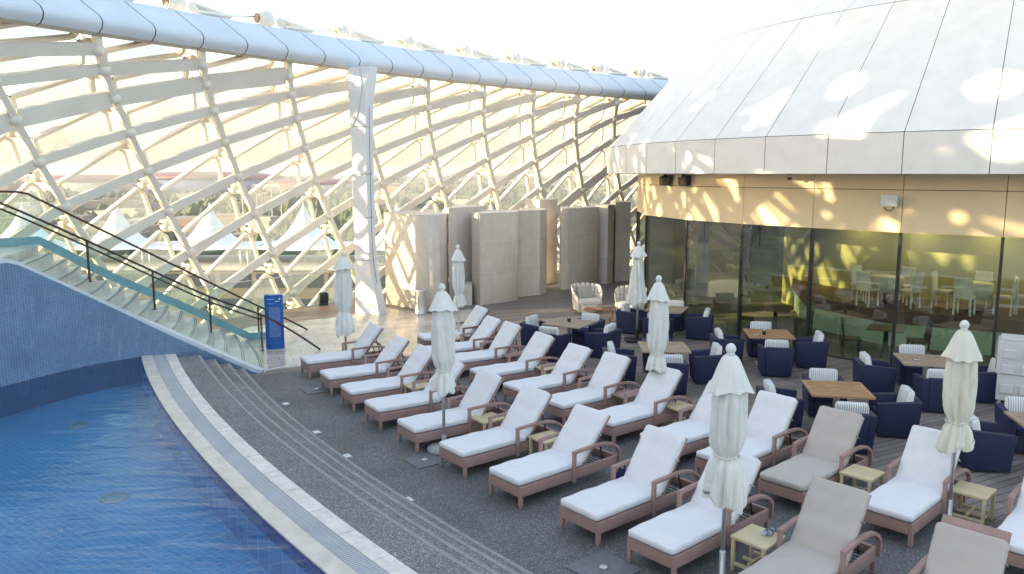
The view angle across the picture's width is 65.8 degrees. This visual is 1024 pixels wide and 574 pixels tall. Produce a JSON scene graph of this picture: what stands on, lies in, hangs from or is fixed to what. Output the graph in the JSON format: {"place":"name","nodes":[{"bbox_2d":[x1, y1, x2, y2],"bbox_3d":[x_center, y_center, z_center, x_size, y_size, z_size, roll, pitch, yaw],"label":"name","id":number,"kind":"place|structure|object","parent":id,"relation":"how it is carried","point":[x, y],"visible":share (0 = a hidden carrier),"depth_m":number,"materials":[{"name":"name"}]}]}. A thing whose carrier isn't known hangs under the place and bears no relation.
{"place":"outdoors","nodes":[
{"label":"outdoors","id":0,"kind":"place"},
{"bbox_2d":[0,383,268,573],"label":"water","id":1,"kind":"structure","parent":0,"point":[59,479],"depth_m":11.18,"materials":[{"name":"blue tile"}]},
{"bbox_2d":[141,355,357,573],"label":"pool ledge","id":2,"kind":"object","parent":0,"point":[305,544],"visible":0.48,"depth_m":10.07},
{"bbox_2d":[141,371,307,573],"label":"pool side wall","id":3,"kind":"structure","parent":2,"relation":"attached to","point":[265,551],"depth_m":10.33,"materials":[{"name":"blue tile"}]},
{"bbox_2d":[139,357,324,573],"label":"pool rim tiles","id":4,"kind":"object","parent":3,"relation":"attached to","point":[297,557],"visible":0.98,"depth_m":9.88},
{"bbox_2d":[212,294,384,329],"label":"boardwalk","id":5,"kind":"structure","parent":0,"point":[313,312],"depth_m":25.15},
{"bbox_2d":[25,175,632,208],"bbox_3d":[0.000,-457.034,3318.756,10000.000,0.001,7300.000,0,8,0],"label":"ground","id":6,"kind":"structure","parent":0,"point":[516,199],"depth_m":705.87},
{"bbox_2d":[23,175,148,194],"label":"arena","id":7,"kind":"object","parent":6,"relation":"on","point":[79,183],"visible":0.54,"depth_m":712.30},
{"bbox_2d":[158,213,267,231],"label":"house","id":8,"kind":"structure","parent":6,"relation":"on","point":[223,218],"depth_m":270.62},
{"bbox_2d":[149,171,285,193],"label":"arena","id":9,"kind":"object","parent":6,"relation":"on","point":[196,180],"visible":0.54,"depth_m":736.44},
{"bbox_2d":[263,179,351,192],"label":"arena","id":10,"kind":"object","parent":6,"relation":"on","point":[327,185],"visible":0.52,"depth_m":730.02},
{"bbox_2d":[0,173,642,254],"bbox_3d":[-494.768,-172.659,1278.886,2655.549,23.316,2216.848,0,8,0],"label":"tree cover","id":11,"kind":"object","parent":6,"relation":"on","point":[343,218],"visible":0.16,"depth_m":436.39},
{"bbox_2d":[15,175,630,192],"bbox_3d":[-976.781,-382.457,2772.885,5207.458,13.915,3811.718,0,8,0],"label":"distant city","id":12,"kind":"object","parent":6,"relation":"on","point":[532,184],"visible":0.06,"depth_m":1233.52},
{"bbox_2d":[0,0,676,322],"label":"lattice shell","id":13,"kind":"object","parent":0,"point":[15,120],"visible":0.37,"depth_m":24.29,"materials":[{"name":"white paint"}]},
{"bbox_2d":[0,0,669,100],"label":"ring beam","id":14,"kind":"structure","parent":13,"relation":"attached to","point":[132,21],"depth_m":22.78,"materials":[{"name":"metal"}]},
{"bbox_2d":[53,255,631,323],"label":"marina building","id":15,"kind":"structure","parent":0,"point":[227,267],"depth_m":106.20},
{"bbox_2d":[0,203,81,252],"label":"marquee","id":16,"kind":"object","parent":15,"relation":"on","point":[17,223],"visible":0.32,"depth_m":111.03,"materials":[{"name":"fabric"}]},
{"bbox_2d":[50,208,178,265],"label":"marquee","id":17,"kind":"object","parent":15,"relation":"on","point":[117,221],"visible":0.51,"depth_m":110.41,"materials":[{"name":"fabric"}]},
{"bbox_2d":[148,203,263,265],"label":"marquee","id":18,"kind":"object","parent":15,"relation":"on","point":[210,223],"visible":0.56,"depth_m":110.05,"materials":[{"name":"fabric"}]},
{"bbox_2d":[246,203,351,264],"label":"marquee","id":19,"kind":"object","parent":15,"relation":"on","point":[303,219],"visible":0.54,"depth_m":110.08,"materials":[{"name":"fabric"}]},
{"bbox_2d":[226,308,472,370],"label":"paved terrace","id":20,"kind":"structure","parent":0,"point":[407,325],"depth_m":22.33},
{"bbox_2d":[0,193,265,339],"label":"stair balustrade","id":21,"kind":"object","parent":20,"relation":"on","point":[82,262],"visible":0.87,"depth_m":19.45,"materials":[{"name":"teal glass"}]},
{"bbox_2d":[0,190,307,331],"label":"handrail","id":22,"kind":"object","parent":21,"relation":"attached to","point":[106,232],"visible":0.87,"depth_m":19.55,"materials":[{"name":"brown metal"}]},
{"bbox_2d":[264,293,284,349],"bbox_3d":[-6.060,0.888,20.195,0.474,1.450,0.143,-2,8,-12],"label":"information totem","id":23,"kind":"object","parent":20,"relation":"on","point":[273,304],"visible":1,"depth_m":20.15,"materials":[{"name":"metal"}]},
{"bbox_2d":[332,251,354,349],"bbox_3d":[-3.951,0.493,18.634,0.514,2.678,0.517,0,8,0],"label":"parasol","id":24,"kind":"object","parent":20,"relation":"on","point":[344,322],"visible":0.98,"depth_m":18.49,"materials":[{"name":"fabric"}]},
{"bbox_2d":[348,66,385,315],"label":"column","id":25,"kind":"structure","parent":20,"relation":"on","point":[369,298],"depth_m":24.79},
{"bbox_2d":[0,0,779,174],"label":"sky","id":26,"kind":"structure","parent":0,"point":[660,37],"materials":[{"name":"white"}]},
{"bbox_2d":[199,265,1023,520],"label":"timber deck","id":27,"kind":"structure","parent":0,"point":[554,302],"depth_m":17.57,"materials":[{"name":"wood"}]},
{"bbox_2d":[0,258,264,417],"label":"stair wall","id":28,"kind":"structure","parent":27,"relation":"on","point":[50,327],"depth_m":16.15,"materials":[{"name":"blue tile"}]},
{"bbox_2d":[20,252,264,372],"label":"staircase","id":29,"kind":"structure","parent":27,"relation":"on","point":[190,327],"depth_m":18.63,"materials":[{"name":"stone"}]},
{"bbox_2d":[0,202,320,350],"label":"handrail","id":30,"kind":"object","parent":29,"relation":"on","point":[133,267],"visible":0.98,"depth_m":18.82,"materials":[{"name":"brown metal"}]},
{"bbox_2d":[384,211,448,311],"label":"screen wall","id":31,"kind":"structure","parent":27,"relation":"on","point":[416,249],"depth_m":26.27,"materials":[{"name":"stone"}]},
{"bbox_2d":[417,305,497,345],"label":"sun lounger","id":32,"kind":"object","parent":27,"relation":"on","point":[475,318],"visible":0.62,"depth_m":20.38,"materials":[{"name":"fabric"}]},
{"bbox_2d":[451,245,465,331],"bbox_3d":[-1.370,0.241,20.375,0.395,2.678,0.402,0,8,0],"label":"parasol","id":33,"kind":"object","parent":27,"relation":"on","point":[458,271],"visible":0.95,"depth_m":20.19,"materials":[{"name":"fabric"}]},
{"bbox_2d":[448,205,487,300],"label":"screen wall","id":34,"kind":"structure","parent":27,"relation":"on","point":[459,227],"depth_m":27.54,"materials":[{"name":"stone"}]},
{"bbox_2d":[471,210,517,305],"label":"screen wall","id":35,"kind":"structure","parent":27,"relation":"on","point":[494,256],"depth_m":27.29,"materials":[{"name":"stone"}]},
{"bbox_2d":[518,208,546,296],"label":"screen wall","id":36,"kind":"structure","parent":27,"relation":"on","point":[532,251],"depth_m":28.95,"materials":[{"name":"stone"}]},
{"bbox_2d":[519,314,555,345],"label":"armchair","id":37,"kind":"object","parent":27,"relation":"on","point":[530,325],"visible":0.56,"depth_m":20.36,"materials":[{"name":"wicker"}]},
{"bbox_2d":[524,198,556,283],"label":"screen wall","id":38,"kind":"structure","parent":27,"relation":"on","point":[549,205],"depth_m":32.17,"materials":[{"name":"stone"}]},
{"bbox_2d":[532,326,571,360],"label":"armchair","id":39,"kind":"object","parent":27,"relation":"on","point":[561,342],"visible":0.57,"depth_m":18.96,"materials":[{"name":"fabric"}]},
{"bbox_2d":[559,206,598,289],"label":"screen wall","id":40,"kind":"structure","parent":27,"relation":"on","point":[578,256],"depth_m":30.90,"materials":[{"name":"stone"}]},
{"bbox_2d":[571,283,602,312],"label":"woven armchair","id":41,"kind":"object","parent":27,"relation":"on","point":[584,296],"visible":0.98,"depth_m":25.65,"materials":[{"name":"wicker"}]},
{"bbox_2d":[572,312,604,345],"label":"armchair","id":42,"kind":"object","parent":27,"relation":"on","point":[577,336],"visible":0.63,"depth_m":20.71,"materials":[{"name":"fabric"}]},
{"bbox_2d":[591,204,613,283],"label":"screen wall","id":43,"kind":"structure","parent":27,"relation":"on","point":[605,241],"depth_m":32.05,"materials":[{"name":"stone"}]},
{"bbox_2d":[584,322,621,357],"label":"armchair","id":44,"kind":"object","parent":27,"relation":"on","point":[597,340],"visible":0.81,"depth_m":19.31,"materials":[{"name":"fabric"}]},
{"bbox_2d":[602,341,636,381],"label":"armchair","id":45,"kind":"object","parent":27,"relation":"on","point":[630,374],"visible":0.38,"depth_m":17.03,"materials":[{"name":"fabric"}]},
{"bbox_2d":[610,201,630,281],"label":"screen wall","id":46,"kind":"structure","parent":27,"relation":"on","point":[621,242],"depth_m":32.78,"materials":[{"name":"stone"}]},
{"bbox_2d":[616,302,646,333],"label":"armchair","id":47,"kind":"object","parent":27,"relation":"on","point":[625,318],"visible":0.85,"depth_m":22.23,"materials":[{"name":"wicker"}]},
{"bbox_2d":[624,241,646,342],"bbox_3d":[3.360,0.120,21.142,0.620,2.698,0.552,0,8,0],"label":"parasol","id":48,"kind":"object","parent":27,"relation":"on","point":[637,294],"visible":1,"depth_m":20.96,"materials":[{"name":"fabric"}]},
{"bbox_2d":[664,354,688,394],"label":"armchair","id":49,"kind":"object","parent":27,"relation":"on","point":[677,362],"visible":0.3,"depth_m":16.05,"materials":[{"name":"fabric"}]},
{"bbox_2d":[685,308,714,339],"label":"armchair","id":50,"kind":"object","parent":27,"relation":"on","point":[699,325],"visible":0.98,"depth_m":21.39,"materials":[{"name":"fabric"}]},
{"bbox_2d":[689,342,725,382],"bbox_3d":[4.256,1.623,17.210,0.713,0.794,0.718,0,8,2],"label":"armchair","id":51,"kind":"object","parent":27,"relation":"on","point":[703,364],"visible":0.81,"depth_m":16.92,"materials":[{"name":"fabric"}]},
{"bbox_2d":[709,327,744,362],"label":"armchair","id":52,"kind":"object","parent":27,"relation":"on","point":[721,338],"visible":0.6,"depth_m":18.49,"materials":[{"name":"fabric"}]},
{"bbox_2d":[745,321,777,356],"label":"armchair","id":53,"kind":"object","parent":27,"relation":"on","point":[751,347],"visible":0.44,"depth_m":19.48,"materials":[{"name":"fabric"}]},
{"bbox_2d":[743,328,795,365],"bbox_3d":[6.040,1.460,18.692,1.020,0.752,1.020,1,8,8],"label":"dining table","id":54,"kind":"object","parent":27,"relation":"on","point":[778,334],"visible":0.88,"depth_m":18.51,"materials":[{"name":"brown wood"}]},
{"bbox_2d":[757,339,794,376],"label":"armchair","id":55,"kind":"object","parent":27,"relation":"on","point":[775,357],"visible":1,"depth_m":17.49,"materials":[{"name":"fabric"}]},
{"bbox_2d":[756,379,804,428],"bbox_3d":[4.757,2.075,14.088,0.713,0.794,0.718,1,8,7],"label":"armchair","id":56,"kind":"object","parent":27,"relation":"on","point":[769,386],"visible":0.3,"depth_m":13.83,"materials":[{"name":"fabric"}]},
{"bbox_2d":[792,330,829,367],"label":"armchair","id":57,"kind":"object","parent":27,"relation":"on","point":[810,351],"visible":0.97,"depth_m":18.25,"materials":[{"name":"fabric"}]},
{"bbox_2d":[607,0,1023,368],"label":"domed restaurant","id":58,"kind":"structure","parent":27,"relation":"on","point":[847,113],"depth_m":20.05,"materials":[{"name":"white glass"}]},
{"bbox_2d":[855,270,879,306],"bbox_3d":[9.553,0.030,21.270,0.474,0.950,0.440,-4,9,-28],"label":"restaurant chair","id":59,"kind":"object","parent":58,"relation":"on","point":[863,280],"visible":1,"depth_m":21.16,"materials":[{"name":"white fabric"}]},
{"bbox_2d":[870,274,903,304],"bbox_3d":[10.200,0.080,21.634,0.900,0.745,0.900,0,8,0],"label":"restaurant table","id":60,"kind":"object","parent":58,"relation":"on","point":[885,284],"visible":0.79,"depth_m":21.30,"materials":[{"name":"white fabric"}]},
{"bbox_2d":[952,277,976,316],"bbox_3d":[11.386,0.227,19.909,0.440,0.950,0.474,8,11,44],"label":"restaurant chair","id":61,"kind":"object","parent":58,"relation":"on","point":[963,288],"visible":1,"depth_m":19.75,"materials":[{"name":"white fabric"}]},
{"bbox_2d":[962,281,993,311],"bbox_3d":[11.900,0.252,20.447,0.900,0.745,0.900,0,8,0],"label":"restaurant table","id":62,"kind":"object","parent":58,"relation":"on","point":[982,290],"visible":0.59,"depth_m":20.03,"materials":[{"name":"white fabric"}]},
{"bbox_2d":[802,368,846,415],"bbox_3d":[5.872,1.959,14.887,0.718,0.794,0.713,2,8,11],"label":"armchair","id":63,"kind":"object","parent":27,"relation":"on","point":[812,405],"visible":0.35,"depth_m":14.92,"materials":[{"name":"fabric"}]},
{"bbox_2d":[801,380,875,407],"bbox_3d":[5.700,2.149,13.931,1.020,0.752,1.020,1,8,10],"label":"dining table","id":64,"kind":"object","parent":27,"relation":"on","point":[836,391],"visible":0.86,"depth_m":13.81,"materials":[{"name":"brown wood"}]},
{"bbox_2d":[823,401,877,452],"bbox_3d":[5.538,2.229,13.020,0.718,0.794,0.713,2,8,13],"label":"armchair","id":65,"kind":"object","parent":27,"relation":"on","point":[866,435],"visible":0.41,"depth_m":12.69,"materials":[{"name":"fabric"}]},
{"bbox_2d":[852,351,897,392],"bbox_3d":[7.441,1.758,16.281,0.713,0.794,0.718,2,8,11],"label":"armchair","id":66,"kind":"object","parent":27,"relation":"on","point":[873,375],"visible":0.88,"depth_m":15.98,"materials":[{"name":"fabric"}]},
{"bbox_2d":[868,384,922,436],"bbox_3d":[6.643,2.122,13.759,0.713,0.794,0.718,2,8,12],"label":"armchair","id":67,"kind":"object","parent":27,"relation":"on","point":[897,414],"visible":0.94,"depth_m":13.47,"materials":[{"name":"fabric"}]},
{"bbox_2d":[892,344,935,385],"bbox_3d":[8.602,1.657,16.971,0.719,0.794,0.713,2,8,13],"label":"armchair","id":68,"kind":"object","parent":27,"relation":"on","point":[904,376],"visible":0.62,"depth_m":16.82,"materials":[{"name":"fabric"}]},
{"bbox_2d":[893,353,946,376],"bbox_3d":[8.370,1.841,16.059,1.020,0.752,1.020,2,8,14],"label":"dining table","id":69,"kind":"object","parent":27,"relation":"on","point":[925,361],"visible":0.59,"depth_m":16.00,"materials":[{"name":"brown wood"}]},
{"bbox_2d":[912,368,944,411],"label":"armchair","id":70,"kind":"object","parent":27,"relation":"on","point":[928,389],"visible":0.58,"depth_m":14.90,"materials":[{"name":"fabric"}]},
{"bbox_2d":[957,414,1016,471],"bbox_3d":[7.234,2.346,12.217,0.713,0.794,0.718,1,8,9],"label":"armchair","id":71,"kind":"object","parent":27,"relation":"on","point":[993,450],"visible":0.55,"depth_m":11.91,"materials":[{"name":"fabric"}]},
{"bbox_2d":[976,358,1004,402],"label":"armchair","id":72,"kind":"object","parent":27,"relation":"on","point":[987,380],"visible":0.42,"depth_m":15.51,"materials":[{"name":"fabric"}]},
{"bbox_2d":[995,333,1023,402],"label":"air cooler","id":73,"kind":"object","parent":27,"relation":"on","point":[1009,363],"visible":0.94,"depth_m":15.07,"materials":[{"name":"white plastic"}]},
{"bbox_2d":[995,396,1023,452],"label":"armchair","id":74,"kind":"object","parent":27,"relation":"on","point":[1007,424],"visible":0.77,"depth_m":13.03,"materials":[{"name":"fabric"}]},
{"bbox_2d":[251,358,1023,573],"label":"aggregate deck","id":75,"kind":"structure","parent":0,"point":[531,535],"depth_m":11.01,"materials":[{"name":"concrete"}]},
{"bbox_2d":[300,322,384,378],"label":"sun lounger","id":76,"kind":"object","parent":75,"relation":"on","point":[362,346],"visible":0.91,"depth_m":17.90,"materials":[{"name":"fabric"}]},
{"bbox_2d":[177,355,525,573],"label":"pool steps","id":77,"kind":"structure","parent":75,"relation":"on","point":[401,545],"depth_m":10.56,"materials":[{"name":"stone"}]},
{"bbox_2d":[153,354,387,573],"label":"overflow grate","id":78,"kind":"object","parent":77,"relation":"on","point":[351,557],"visible":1,"depth_m":10.15,"materials":[{"name":"plastic"}]},
{"bbox_2d":[165,354,417,573],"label":"pool coping","id":79,"kind":"object","parent":77,"relation":"on","point":[381,558],"visible":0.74,"depth_m":10.14,"materials":[{"name":"stone"}]},
{"bbox_2d":[198,355,533,573],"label":"step nosing","id":80,"kind":"object","parent":77,"relation":"attached to","point":[428,532],"visible":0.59,"depth_m":10.51,"materials":[{"name":"stone"}]},
{"bbox_2d":[320,334,409,395],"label":"sun lounger","id":81,"kind":"object","parent":75,"relation":"on","point":[390,354],"visible":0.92,"depth_m":16.62,"materials":[{"name":"fabric"}]},
{"bbox_2d":[340,344,434,411],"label":"sun lounger","id":82,"kind":"object","parent":75,"relation":"on","point":[414,366],"visible":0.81,"depth_m":15.52,"materials":[{"name":"fabric"}]},
{"bbox_2d":[364,360,468,430],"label":"sun lounger","id":83,"kind":"object","parent":75,"relation":"on","point":[398,406],"visible":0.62,"depth_m":14.36,"materials":[{"name":"fabric"}]},
{"bbox_2d":[427,283,457,455],"bbox_3d":[-1.110,1.305,12.748,0.560,2.758,0.560,0,8,0],"label":"parasol","id":84,"kind":"object","parent":75,"relation":"on","point":[442,308],"visible":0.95,"depth_m":12.57,"materials":[{"name":"fabric"}]},
{"bbox_2d":[397,368,510,452],"bbox_3d":[-0.934,2.052,13.556,1.986,1.050,0.766,-6,10,-34],"label":"sun lounger","id":85,"kind":"object","parent":75,"relation":"on","point":[477,397],"visible":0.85,"depth_m":13.41,"materials":[{"name":"fabric"}]},
{"bbox_2d":[426,315,501,359],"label":"sun lounger","id":86,"kind":"object","parent":75,"relation":"on","point":[488,327],"visible":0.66,"depth_m":19.06,"materials":[{"name":"fabric"}]},
{"bbox_2d":[455,321,525,370],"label":"sun lounger","id":87,"kind":"object","parent":75,"relation":"on","point":[505,338],"visible":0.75,"depth_m":18.04,"materials":[{"name":"fabric"}]},
{"bbox_2d":[439,384,562,478],"bbox_3d":[-0.154,2.212,12.517,1.986,1.033,0.766,-6,10,-38],"label":"sun lounger","id":88,"kind":"object","parent":75,"relation":"on","point":[517,427],"visible":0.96,"depth_m":12.38,"materials":[{"name":"fabric"}]},
{"bbox_2d":[469,331,558,384],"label":"sun lounger","id":89,"kind":"object","parent":75,"relation":"on","point":[534,352],"visible":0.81,"depth_m":16.90,"materials":[{"name":"fabric"}]},
{"bbox_2d":[503,343,594,401],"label":"sun lounger","id":90,"kind":"object","parent":75,"relation":"on","point":[569,365],"visible":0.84,"depth_m":15.84,"materials":[{"name":"fabric"}]},
{"bbox_2d":[489,404,620,508],"bbox_3d":[0.634,2.376,11.474,1.986,1.006,0.766,-7,11,-40],"label":"sun lounger","id":91,"kind":"object","parent":75,"relation":"on","point":[568,454],"visible":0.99,"depth_m":11.41,"materials":[{"name":"fabric"}]},
{"bbox_2d":[541,351,640,425],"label":"sun lounger","id":92,"kind":"object","parent":75,"relation":"on","point":[606,377],"visible":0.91,"depth_m":14.85,"materials":[{"name":"fabric"}]},
{"bbox_2d":[566,550,641,573],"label":"floor plate","id":93,"kind":"object","parent":75,"relation":"on","point":[602,562],"visible":1,"depth_m":9.11,"materials":[{"name":"metal"}]},
{"bbox_2d":[560,425,700,546],"bbox_3d":[1.572,2.511,10.388,1.986,1.050,0.766,-7,11,-39],"label":"sun lounger","id":94,"kind":"object","parent":75,"relation":"on","point":[638,489],"visible":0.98,"depth_m":10.31,"materials":[{"name":"fabric"}]},
{"bbox_2d":[600,367,692,443],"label":"sun lounger","id":95,"kind":"object","parent":75,"relation":"on","point":[648,404],"visible":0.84,"depth_m":13.89,"materials":[{"name":"fabric"}]},
{"bbox_2d":[645,275,669,373],"bbox_3d":[2.606,1.122,14.256,0.436,2.688,0.456,0,8,0],"label":"parasol","id":96,"kind":"object","parent":75,"relation":"on","point":[658,327],"visible":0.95,"depth_m":14.07,"materials":[{"name":"fabric"}]},
{"bbox_2d":[639,380,748,455],"bbox_3d":[3.001,2.170,12.895,1.986,1.006,0.766,-6,10,-37],"label":"sun lounger","id":97,"kind":"object","parent":75,"relation":"on","point":[694,428],"visible":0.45,"depth_m":12.87,"materials":[{"name":"fabric"}]},
{"bbox_2d":[627,451,773,573],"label":"sun lounger","id":98,"kind":"object","parent":75,"relation":"on","point":[680,535],"visible":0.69,"depth_m":9.28,"materials":[{"name":"fabric"}]},
{"bbox_2d":[701,343,754,573],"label":"parasol","id":99,"kind":"object","parent":75,"relation":"on","point":[724,484],"visible":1,"depth_m":8.55,"materials":[{"name":"fabric"}]},
{"bbox_2d":[695,390,807,472],"bbox_3d":[3.681,2.262,12.108,1.986,1.050,0.766,-7,11,-40],"label":"sun lounger","id":100,"kind":"object","parent":75,"relation":"on","point":[768,429],"visible":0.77,"depth_m":12.20,"materials":[{"name":"fabric"}]},
{"bbox_2d":[730,524,785,569],"bbox_3d":[2.796,3.027,9.020,0.460,0.416,0.440,-7,11,-42],"label":"side table","id":101,"kind":"object","parent":75,"relation":"on","point":[751,536],"visible":0.75,"depth_m":8.99,"materials":[{"name":"beige wood"}]},
{"bbox_2d":[738,477,881,573],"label":"sun lounger","id":102,"kind":"object","parent":75,"relation":"on","point":[827,521],"visible":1,"depth_m":8.68,"materials":[{"name":"fabric"}]},
{"bbox_2d":[758,406,872,508],"bbox_3d":[4.349,2.388,11.299,1.986,1.034,0.766,-7,11,-42],"label":"sun lounger","id":103,"kind":"object","parent":75,"relation":"on","point":[829,450],"visible":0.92,"depth_m":11.35,"materials":[{"name":"fabric"}]},
{"bbox_2d":[839,464,885,492],"bbox_3d":[4.827,2.751,10.934,0.460,0.416,0.440,-7,11,-42],"label":"side table","id":104,"kind":"object","parent":75,"relation":"on","point":[862,473],"visible":0.55,"depth_m":10.89,"materials":[{"name":"wood"}]},
{"bbox_2d":[863,425,971,547],"bbox_3d":[5.295,2.519,10.389,1.986,1.033,0.766,-8,11,-43],"label":"sun lounger","id":105,"kind":"object","parent":75,"relation":"on","point":[909,499],"visible":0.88,"depth_m":10.32,"materials":[{"name":"fabric"}]},
{"bbox_2d":[935,320,982,515],"bbox_3d":[5.660,1.731,10.116,0.477,2.668,0.476,0,8,0],"label":"parasol","id":106,"kind":"object","parent":75,"relation":"on","point":[962,353],"visible":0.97,"depth_m":9.94,"materials":[{"name":"fabric"}]},
{"bbox_2d":[908,514,1011,573],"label":"sun lounger","id":107,"kind":"object","parent":75,"relation":"on","point":[959,546],"visible":1,"depth_m":7.84,"materials":[{"name":"fabric"}]},
{"bbox_2d":[952,480,996,524],"bbox_3d":[6.004,2.837,10.336,0.460,0.416,0.440,-8,11,-43],"label":"side table","id":108,"kind":"object","parent":75,"relation":"on","point":[962,488],"visible":0.81,"depth_m":10.29,"materials":[{"name":"beige wood"}]},
{"bbox_2d":[997,478,1023,568],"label":"sun lounger","id":109,"kind":"object","parent":75,"relation":"on","point":[1013,523],"visible":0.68,"depth_m":9.21,"materials":[{"name":"fabric"}]},
{"bbox_3d":[-21.000,2.357,9.687,18.000,3.360,14.500,0,8,0],"label":"terrace wall","id":110,"kind":"object","parent":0,"visible":0},
{"bbox_2d":[0,245,38,261],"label":"landing","id":111,"kind":"object","parent":110,"relation":"on","point":[19,253],"visible":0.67,"depth_m":16.98,"materials":[{"name":"stone"}]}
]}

